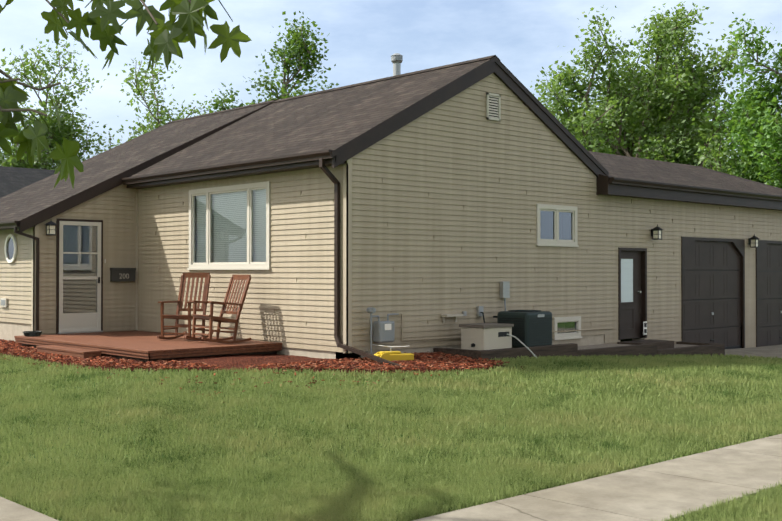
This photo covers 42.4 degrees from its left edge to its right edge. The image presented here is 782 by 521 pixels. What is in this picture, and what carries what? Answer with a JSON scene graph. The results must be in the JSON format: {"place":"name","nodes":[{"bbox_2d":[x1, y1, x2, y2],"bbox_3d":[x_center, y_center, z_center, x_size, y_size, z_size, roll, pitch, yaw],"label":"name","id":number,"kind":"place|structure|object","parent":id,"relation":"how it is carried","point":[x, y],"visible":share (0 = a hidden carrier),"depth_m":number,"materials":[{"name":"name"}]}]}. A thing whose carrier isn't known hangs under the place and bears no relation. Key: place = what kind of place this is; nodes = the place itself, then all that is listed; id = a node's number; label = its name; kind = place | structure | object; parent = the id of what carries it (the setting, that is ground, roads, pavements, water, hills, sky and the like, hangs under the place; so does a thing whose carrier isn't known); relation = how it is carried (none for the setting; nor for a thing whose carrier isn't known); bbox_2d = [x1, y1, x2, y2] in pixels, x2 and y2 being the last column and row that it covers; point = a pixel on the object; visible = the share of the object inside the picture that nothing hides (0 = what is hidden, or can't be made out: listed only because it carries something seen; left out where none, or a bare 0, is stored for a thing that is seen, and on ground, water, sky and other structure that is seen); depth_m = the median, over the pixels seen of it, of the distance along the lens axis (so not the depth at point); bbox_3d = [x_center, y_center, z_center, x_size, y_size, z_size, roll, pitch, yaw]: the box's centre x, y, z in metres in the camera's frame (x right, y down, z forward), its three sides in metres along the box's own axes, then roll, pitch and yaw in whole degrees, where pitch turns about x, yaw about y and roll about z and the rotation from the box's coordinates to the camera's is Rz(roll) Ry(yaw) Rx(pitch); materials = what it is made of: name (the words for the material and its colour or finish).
{"place":"outdoors","nodes":[
{"label":"outdoors","id":0,"kind":"place"},
{"bbox_2d":[0,497,58,520],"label":"sidewalk","id":1,"kind":"structure","parent":0,"point":[11,510],"depth_m":7.21,"materials":[{"name":"concrete"}]},
{"bbox_2d":[0,166,59,197],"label":"neighbour house","id":2,"kind":"structure","parent":0,"point":[13,179],"depth_m":35.95,"materials":[{"name":"grey"}]},
{"bbox_2d":[0,321,741,358],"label":"house foundation","id":3,"kind":"object","parent":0,"point":[9,331],"visible":0.02,"depth_m":17.61,"materials":[{"name":"grey concrete"}]},
{"bbox_2d":[0,73,781,351],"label":"house walls","id":4,"kind":"structure","parent":0,"point":[449,195],"depth_m":18.34,"materials":[{"name":"beige plastic"}]},
{"bbox_2d":[0,259,105,306],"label":"small house fittings","id":5,"kind":"object","parent":4,"relation":"attached to","point":[3,302],"visible":0.96,"depth_m":20.07,"materials":[{"name":"white plastic"}]},
{"bbox_2d":[56,219,102,333],"bbox_3d":[-6.092,0.311,19.769,0.960,2.235,0.125,1,-1,-43],"label":"storm door","id":6,"kind":"structure","parent":4,"relation":"in","point":[79,275],"depth_m":19.76,"materials":[{"name":"grey"}]},
{"bbox_2d":[31,158,351,352],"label":"house corner posts","id":7,"kind":"object","parent":4,"relation":"attached to","point":[347,253],"visible":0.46,"depth_m":15.85,"materials":[{"name":"beige plastic"}]},
{"bbox_2d":[187,181,270,269],"bbox_3d":[-2.834,-0.590,18.353,0.400,1.515,2.610,1,-1,-43],"label":"front window","id":8,"kind":"structure","parent":4,"relation":"in","point":[229,227],"depth_m":18.29,"materials":[{"name":"grey"}]},
{"bbox_2d":[0,55,781,228],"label":"house roof","id":9,"kind":"structure","parent":4,"relation":"on","point":[337,120],"depth_m":20.20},
{"bbox_2d":[391,53,402,75],"bbox_3d":[0.117,-3.826,20.226,0.278,0.640,0.278,1,-1,-43],"label":"vent pipe","id":10,"kind":"object","parent":9,"relation":"attached to","point":[396,59],"visible":0.58,"depth_m":20.16,"materials":[{"name":"silver metal"}]},
{"bbox_2d":[0,62,781,368],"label":"house trim","id":11,"kind":"structure","parent":4,"relation":"attached to","point":[620,187],"depth_m":19.09,"materials":[{"name":"brown metal"}]},
{"bbox_2d":[4,234,16,262],"bbox_3d":[-7.499,-0.235,19.907,0.045,0.570,0.540,1,-1,-43],"label":"oval window","id":12,"kind":"structure","parent":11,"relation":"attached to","point":[10,248],"depth_m":19.90,"materials":[{"name":"white paint"}]},
{"bbox_2d":[44,221,57,235],"bbox_3d":[-6.500,-0.639,19.271,0.194,0.318,0.217,1,-1,-43],"label":"wall lantern","id":13,"kind":"object","parent":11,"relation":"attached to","point":[51,228],"visible":1,"depth_m":19.22,"materials":[{"name":"black metal"}]},
{"bbox_2d":[110,268,135,281],"bbox_3d":[-5.406,0.286,20.354,0.526,0.278,0.111,1,-1,-43],"label":"mailbox","id":14,"kind":"object","parent":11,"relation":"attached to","point":[115,276],"visible":0.96,"depth_m":20.30,"materials":[{"name":"grey metal"}]},
{"bbox_2d":[366,307,398,353],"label":"gas meter pipes","id":15,"kind":"object","parent":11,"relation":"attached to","point":[381,334],"visible":0.98,"depth_m":16.00,"materials":[{"name":"grey metal"}]},
{"bbox_2d":[385,306,612,340],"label":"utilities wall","id":16,"kind":"structure","parent":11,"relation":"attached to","point":[443,316],"depth_m":17.26,"materials":[{"name":"grey metal"}]},
{"bbox_2d":[493,282,551,347],"bbox_3d":[2.282,0.987,17.859,0.840,1.220,1.044,1,-1,-43],"label":"ac condenser","id":17,"kind":"object","parent":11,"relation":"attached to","point":[531,328],"visible":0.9,"depth_m":17.50,"materials":[{"name":"grey metal"}]},
{"bbox_2d":[536,204,578,246],"bbox_3d":[3.093,-0.666,19.579,1.290,0.795,0.400,1,-1,-43],"label":"gable window","id":18,"kind":"structure","parent":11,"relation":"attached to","point":[556,225],"depth_m":19.44,"materials":[{"name":"grey plastic"}]},
{"bbox_2d":[553,316,581,339],"bbox_3d":[3.323,1.316,19.772,0.880,0.435,0.400,1,-1,-43],"label":"basement window","id":19,"kind":"structure","parent":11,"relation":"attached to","point":[566,323],"depth_m":19.66,"materials":[{"name":"grey"}]},
{"bbox_2d":[618,247,646,339],"bbox_3d":[5.053,0.690,21.231,1.030,1.910,0.162,1,-1,-43],"label":"service door","id":20,"kind":"structure","parent":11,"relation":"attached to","point":[632,290],"depth_m":21.33,"materials":[{"name":"black metal"}]},
{"bbox_2d":[651,224,662,239],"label":"wall lantern","id":21,"kind":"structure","parent":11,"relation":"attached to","point":[656,233],"depth_m":21.59,"materials":[{"name":"black metal"}]},
{"bbox_2d":[681,237,744,348],"bbox_3d":[7.498,0.866,23.519,2.850,2.770,0.120,1,-1,-43],"label":"garage door","id":22,"kind":"structure","parent":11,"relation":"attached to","point":[713,293],"depth_m":23.57,"materials":[{"name":"black metal"}]},
{"bbox_2d":[748,234,759,247],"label":"wall lantern","id":23,"kind":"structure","parent":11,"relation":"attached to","point":[753,241],"depth_m":24.54,"materials":[{"name":"black metal"}]},
{"bbox_2d":[755,240,781,346],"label":"garage door","id":24,"kind":"structure","parent":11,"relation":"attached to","point":[768,261],"depth_m":25.44,"materials":[{"name":"black metal"}]},
{"bbox_2d":[486,92,500,120],"bbox_3d":[1.844,-2.769,18.193,0.360,0.480,0.040,1,-1,-43],"label":"gable vent","id":25,"kind":"object","parent":4,"relation":"attached to","point":[493,106],"visible":0.94,"depth_m":18.19,"materials":[{"name":"beige plastic"}]},
{"bbox_2d":[0,338,781,520],"bbox_3d":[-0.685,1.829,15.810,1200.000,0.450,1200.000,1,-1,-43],"label":"lawn","id":26,"kind":"structure","parent":0,"point":[621,340],"depth_m":10.82,"materials":[{"name":"green plant"}]},
{"bbox_2d":[0,38,123,169],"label":"tree","id":27,"kind":"object","parent":26,"relation":"on","point":[68,132],"visible":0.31,"depth_m":44.22,"materials":[{"name":"green plant"}]},
{"bbox_2d":[0,0,251,187],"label":"maple tree","id":28,"kind":"object","parent":26,"relation":"on","point":[188,25],"visible":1,"depth_m":3.04,"materials":[{"name":"green plant"}]},
{"bbox_2d":[14,330,281,361],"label":"deck","id":29,"kind":"structure","parent":26,"relation":"on","point":[142,346],"depth_m":16.82,"materials":[{"name":"brown wood"}]},
{"bbox_2d":[22,331,41,336],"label":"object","id":30,"kind":"object","parent":29,"relation":"on","point":[31,333],"visible":0.96,"depth_m":18.64,"materials":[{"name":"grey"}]},
{"bbox_2d":[157,273,212,339],"bbox_3d":[-3.636,0.808,17.839,0.647,1.173,0.952,0,0,19],"label":"rocking chair","id":31,"kind":"object","parent":29,"relation":"on","point":[189,309],"visible":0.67,"depth_m":18.03,"materials":[{"name":"brown wood"}]},
{"bbox_2d":[185,275,251,342],"bbox_3d":[-2.889,0.798,17.075,0.952,1.173,0.647,6,-4,-41],"label":"rocking chair","id":32,"kind":"object","parent":29,"relation":"on","point":[211,318],"visible":1,"depth_m":17.06,"materials":[{"name":"brown wood"}]},
{"bbox_2d":[97,52,219,154],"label":"tree","id":33,"kind":"object","parent":26,"relation":"on","point":[162,112],"visible":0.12,"depth_m":45.17,"materials":[{"name":"green plant"}]},
{"bbox_2d":[0,339,504,373],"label":"mulch bed","id":34,"kind":"object","parent":26,"relation":"on","point":[228,362],"visible":0.08,"depth_m":15.35,"materials":[{"name":"brown wood"}]},
{"bbox_2d":[36,345,100,358],"bbox_3d":[-5.399,1.561,16.846,0.312,0.190,1.774,1,-1,-43],"label":"deck step","id":35,"kind":"object","parent":34,"relation":"on","point":[73,352],"visible":0.73,"depth_m":16.58,"materials":[{"name":"brown wood"}]},
{"bbox_2d":[374,345,413,360],"bbox_3d":[0.043,1.456,15.623,0.639,0.286,0.375,0,-1,-5],"label":"lawn sprinkler","id":36,"kind":"object","parent":34,"relation":"on","point":[390,355],"visible":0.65,"depth_m":15.58,"materials":[{"name":"yellow"}]},
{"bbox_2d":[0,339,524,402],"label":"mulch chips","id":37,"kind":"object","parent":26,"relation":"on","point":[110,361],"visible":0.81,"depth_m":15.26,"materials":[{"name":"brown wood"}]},
{"bbox_2d":[198,11,338,114],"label":"tree","id":38,"kind":"object","parent":26,"relation":"on","point":[298,49],"visible":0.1,"depth_m":45.24,"materials":[{"name":"green plant"}]},
{"bbox_2d":[433,341,724,360],"bbox_3d":[3.937,1.931,19.367,7.828,0.868,1.080,1,-1,-43],"label":"timber border","id":39,"kind":"object","parent":26,"relation":"on","point":[570,349],"visible":0.42,"depth_m":18.20,"materials":[{"name":"wood"}]},
{"bbox_2d":[578,343,698,349],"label":"bed gravel","id":40,"kind":"structure","parent":26,"relation":"on","point":[612,345],"depth_m":20.08,"materials":[{"name":"grey gravel"}]},
{"bbox_2d":[459,312,536,357],"bbox_3d":[1.681,1.286,17.073,0.952,0.800,1.363,1,-1,-43],"label":"hose reel box","id":41,"kind":"object","parent":40,"relation":"on","point":[483,336],"visible":0.85,"depth_m":16.82,"materials":[{"name":"beige plastic"},{"name":"brown plastic"}]},
{"bbox_2d":[617,339,673,348],"bbox_3d":[5.302,1.883,20.973,1.200,0.400,0.600,1,-1,-43],"label":"door step","id":42,"kind":"object","parent":40,"relation":"on","point":[663,344],"visible":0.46,"depth_m":20.91,"materials":[{"name":"grey concrete"}]},
{"bbox_2d":[530,1,769,179],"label":"tree","id":43,"kind":"object","parent":26,"relation":"on","point":[630,113],"visible":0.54,"depth_m":43.26,"materials":[{"name":"green plant"}]},
{"bbox_2d":[592,55,739,174],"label":"tree","id":44,"kind":"object","parent":26,"relation":"on","point":[705,130],"visible":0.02,"depth_m":60.69,"materials":[{"name":"green plant"}]},
{"bbox_2d":[705,12,781,187],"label":"tree","id":45,"kind":"object","parent":26,"relation":"on","point":[756,131],"visible":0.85,"depth_m":39.68,"materials":[{"name":"green plant"}]},
{"bbox_2d":[0,0,781,166],"label":"sky","id":46,"kind":"structure","parent":0,"point":[527,36],"materials":[{"name":"blue"}]},
{"bbox_2d":[413,434,781,520],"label":"sidewalk","id":47,"kind":"structure","parent":0,"point":[659,491],"depth_m":7.93,"materials":[{"name":"concrete"}]},
{"bbox_2d":[725,347,781,358],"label":"driveway","id":48,"kind":"structure","parent":0,"point":[762,352],"depth_m":22.76,"materials":[{"name":"concrete"}]},
{"bbox_2d":[753,344,781,348],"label":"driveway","id":49,"kind":"structure","parent":0,"point":[775,347],"depth_m":24.69,"materials":[{"name":"concrete"}]}
]}

